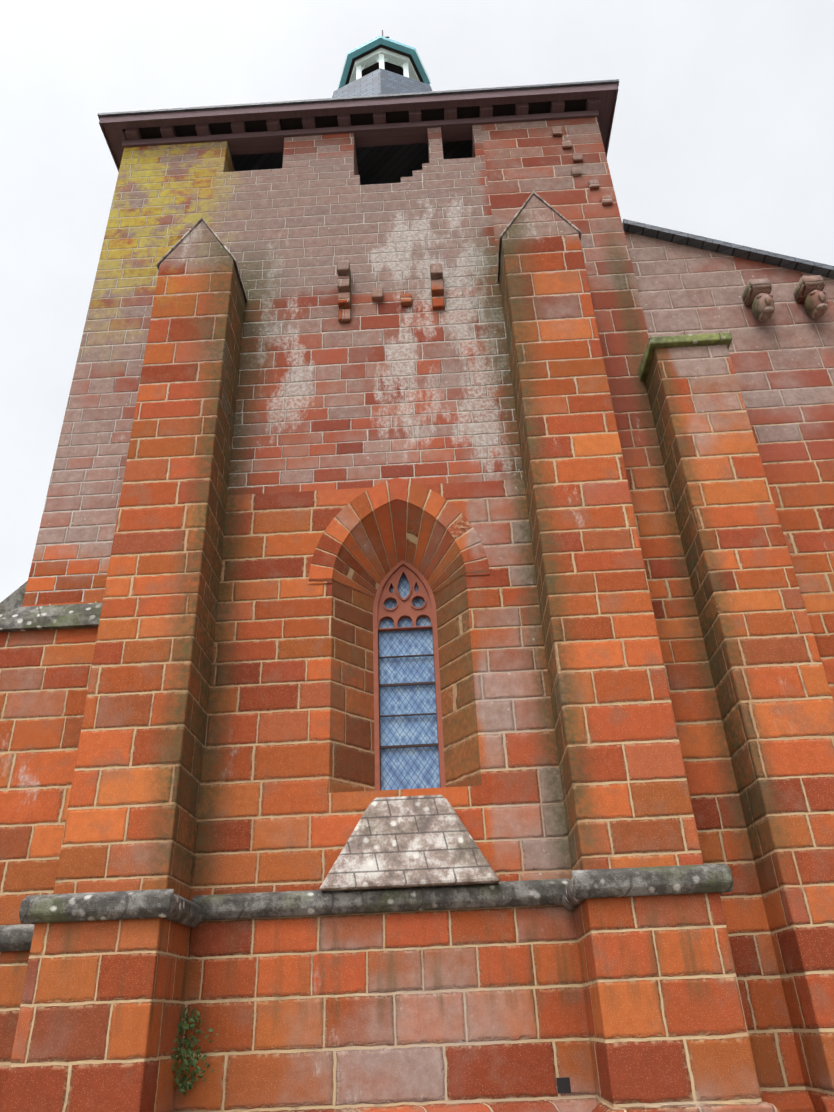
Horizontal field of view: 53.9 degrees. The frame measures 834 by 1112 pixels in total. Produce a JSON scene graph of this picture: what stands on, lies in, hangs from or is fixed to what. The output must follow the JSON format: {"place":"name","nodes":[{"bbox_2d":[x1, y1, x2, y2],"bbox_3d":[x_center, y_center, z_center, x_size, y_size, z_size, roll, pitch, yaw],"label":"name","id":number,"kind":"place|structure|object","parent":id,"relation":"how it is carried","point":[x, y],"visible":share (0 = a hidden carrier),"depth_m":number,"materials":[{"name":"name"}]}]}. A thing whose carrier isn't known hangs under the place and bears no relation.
{"place":"outdoors","nodes":[
{"label":"outdoors","id":0,"kind":"place"},
{"bbox_2d":[139,99,586,138],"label":"cornice openings","id":1,"kind":"object","parent":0,"point":[367,118],"visible":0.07,"depth_m":13.48,"materials":[{"name":"black"}]},
{"bbox_2d":[345,44,423,84],"bbox_3d":[-0.800,-11.435,19.954,1.960,0.004,1.960,-3,-30,1],"label":"cupola interior","id":2,"kind":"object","parent":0,"point":[394,68],"depth_m":19.54,"materials":[{"name":"black"}]},
{"bbox_2d":[22,117,805,1111],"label":"tower wall","id":3,"kind":"structure","parent":0,"point":[332,417],"depth_m":9.27,"materials":[{"name":"red brick"}]},
{"bbox_2d":[122,110,598,154],"bbox_3d":[-0.942,-6.909,13.508,7.790,0.128,0.300,-3,-30,1],"label":"cornice frieze","id":4,"kind":"object","parent":3,"relation":"on","point":[364,136],"visible":0.57,"depth_m":13.41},
{"bbox_2d":[308,478,489,584],"bbox_3d":[-0.230,-0.343,9.630,2.060,1.400,0.012,-3,-30,1],"label":"window arch","id":5,"kind":"structure","parent":3,"relation":"attached to","point":[451,518],"depth_m":9.65,"materials":[{"name":"red brick"}]},
{"bbox_2d":[0,0,833,602],"label":"sky","id":6,"kind":"structure","parent":0,"point":[723,124],"materials":[{"name":"white"}]},
{"bbox_2d":[624,231,833,700],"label":"nave wall","id":7,"kind":"structure","parent":0,"point":[782,358],"depth_m":10.63,"materials":[{"name":"red brick"}]},
{"bbox_2d":[622,219,833,278],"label":"roof edge","id":8,"kind":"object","parent":7,"relation":"on","point":[742,251],"visible":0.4,"depth_m":11.63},
{"bbox_2d":[645,344,833,1111],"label":"buttress","id":9,"kind":"structure","parent":7,"relation":"attached to","point":[774,696],"depth_m":8.02,"materials":[{"name":"red brick"}]},
{"bbox_2d":[638,332,732,380],"bbox_3d":[3.353,-2.513,10.330,1.000,0.198,0.730,-3,-30,1],"label":"buttress coping","id":10,"kind":"object","parent":9,"relation":"on","point":[653,343],"visible":0.44,"depth_m":10.01,"materials":[{"name":"stone"}]},
{"bbox_2d":[742,278,773,321],"bbox_3d":[4.600,-3.404,10.963,0.290,0.620,0.395,-3,-30,1],"label":"carved corbel","id":11,"kind":"object","parent":7,"relation":"attached to","point":[757,296],"visible":1,"depth_m":10.91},
{"bbox_2d":[793,275,827,318],"bbox_3d":[5.299,-3.442,10.949,0.290,0.620,0.395,-3,-30,1],"label":"carved corbel","id":12,"kind":"object","parent":7,"relation":"attached to","point":[809,292],"visible":1,"depth_m":10.90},
{"label":"ground","id":13,"kind":"structure","parent":0,"visible":0},
{"bbox_2d":[0,627,97,1111],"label":"wall","id":14,"kind":"structure","parent":13,"relation":"on","point":[44,678],"depth_m":8.27,"materials":[{"name":"brick"}]},
{"bbox_2d":[0,581,101,631],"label":"stone ledge","id":15,"kind":"object","parent":14,"relation":"on","point":[15,616],"visible":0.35,"depth_m":9.13,"materials":[{"name":"grey stone"}]},
{"bbox_2d":[281,1090,814,1111],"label":"plinth","id":16,"kind":"structure","parent":13,"relation":"on","point":[789,1101],"depth_m":6.71,"materials":[{"name":"red stone"}]},
{"bbox_2d":[2,221,244,1111],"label":"buttress","id":17,"kind":"structure","parent":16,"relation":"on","point":[101,1010],"depth_m":7.84,"materials":[{"name":"brick"}]},
{"bbox_2d":[171,1007,217,1096],"bbox_3d":[-2.014,4.226,7.002,0.640,0.665,0.247,-3,-30,1],"label":"wall fern foliage","id":18,"kind":"object","parent":17,"relation":"attached to","point":[184,1084],"visible":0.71,"depth_m":6.98,"materials":[{"name":"green plant"}]},
{"bbox_2d":[156,217,247,301],"bbox_3d":[-2.951,-4.129,11.488,1.060,0.915,0.740,-3,-30,1],"label":"buttress coping","id":19,"kind":"object","parent":17,"relation":"attached to","point":[185,236],"visible":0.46,"depth_m":11.18,"materials":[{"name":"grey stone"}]},
{"bbox_3d":[-0.506,1.251,13.292,7.730,14.300,6.098,-3,-30,1],"label":"tower","id":20,"kind":"object","parent":13,"relation":"on","visible":0},
{"bbox_2d":[99,83,617,171],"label":"cornice","id":21,"kind":"structure","parent":20,"relation":"on","point":[112,127],"depth_m":13.27,"materials":[{"name":"brown wood"}]},
{"bbox_2d":[98,79,618,184],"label":"tower roof","id":22,"kind":"structure","parent":21,"relation":"on","point":[386,164],"depth_m":14.07,"materials":[{"name":"stone"}]},
{"bbox_2d":[332,68,431,97],"bbox_3d":[-0.720,-9.547,18.883,3.000,2.000,3.000,-3,-30,1],"label":"cupola base","id":23,"kind":"object","parent":22,"relation":"on","point":[380,81],"visible":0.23,"depth_m":17.71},
{"bbox_2d":[349,48,419,82],"bbox_3d":[-0.779,-10.929,19.667,1.800,1.220,1.800,-3,-30,1],"label":"lantern frame","id":24,"kind":"object","parent":23,"relation":"on","point":[381,56],"visible":0.21,"depth_m":19.28,"materials":[{"name":"white wood"}]},
{"bbox_2d":[338,36,429,85],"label":"lantern eaves","id":25,"kind":"object","parent":24,"relation":"on","point":[386,39],"visible":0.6,"depth_m":19.18,"materials":[{"name":"teal metal"}]},
{"bbox_2d":[338,38,429,88],"bbox_3d":[-0.800,-11.440,19.957,2.240,0.004,2.240,-3,-30,1],"label":"lantern soffit paint","id":26,"kind":"object","parent":25,"relation":"attached to","point":[375,43],"visible":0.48,"depth_m":19.30,"materials":[{"name":"paint"}]},
{"bbox_2d":[125,98,600,139],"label":"cornice blocks","id":27,"kind":"structure","parent":21,"relation":"attached to","point":[343,120],"depth_m":13.35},
{"bbox_2d":[0,863,733,951],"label":"string course","id":28,"kind":"object","parent":20,"relation":"attached to","point":[576,890],"visible":0.9,"depth_m":7.38,"materials":[{"name":"grey stone"}]},
{"bbox_2d":[329,499,481,792],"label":"window reveal","id":29,"kind":"object","parent":20,"relation":"attached to","point":[379,544],"depth_m":9.20,"materials":[{"name":"red brick"}]},
{"bbox_2d":[373,560,445,790],"bbox_3d":[-0.117,1.305,9.364,0.780,2.845,0.164,-3,-30,1],"label":"window frame","id":30,"kind":"object","parent":29,"relation":"in","point":[396,567],"visible":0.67,"depth_m":9.26,"materials":[{"name":"stone"}]},
{"bbox_2d":[378,565,432,631],"bbox_3d":[-0.152,0.490,9.807,0.640,0.840,0.098,-3,-30,1],"label":"tracery window","id":31,"kind":"structure","parent":30,"relation":"attached to","point":[401,609],"depth_m":9.72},
{"bbox_2d":[379,574,439,789],"bbox_3d":[-0.115,1.335,9.373,0.680,2.740,0.001,-3,-30,1],"label":"window glass","id":32,"kind":"object","parent":30,"relation":"in","point":[411,768],"visible":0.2,"depth_m":9.19,"materials":[{"name":"blue glass"}]},
{"bbox_2d":[378,627,440,789],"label":"window bars","id":33,"kind":"object","parent":30,"relation":"attached to","point":[411,745],"depth_m":9.10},
{"bbox_2d":[320,795,498,891],"bbox_3d":[-0.084,2.695,7.807,1.652,0.850,0.180,-3,-30,1],"label":"sloping window sill","id":34,"kind":"structure","parent":20,"relation":"attached to","point":[411,841],"depth_m":7.72,"materials":[{"name":"grey stone"}]},
{"bbox_2d":[337,127,612,322],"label":"corbel stones","id":35,"kind":"object","parent":20,"relation":"attached to","point":[344,286],"visible":0.98,"depth_m":11.42,"materials":[{"name":"red stone"}]},
{"bbox_2d":[556,1077,570,1092],"bbox_3d":[1.231,4.459,6.917,0.110,0.110,0.124,-3,-30,1],"label":"dark weep hole","id":36,"kind":"object","parent":20,"relation":"attached to","point":[563,1085],"visible":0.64,"depth_m":6.86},
{"bbox_2d":[499,195,761,1107],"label":"buttress","id":37,"kind":"structure","parent":20,"relation":"attached to","point":[666,1021],"depth_m":7.68,"materials":[{"name":"brick"}]},
{"bbox_2d":[497,191,581,280],"bbox_3d":[1.642,-4.473,11.449,1.090,0.913,0.740,-3,-30,1],"label":"buttress coping","id":38,"kind":"object","parent":37,"relation":"attached to","point":[546,204],"visible":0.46,"depth_m":11.14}
]}

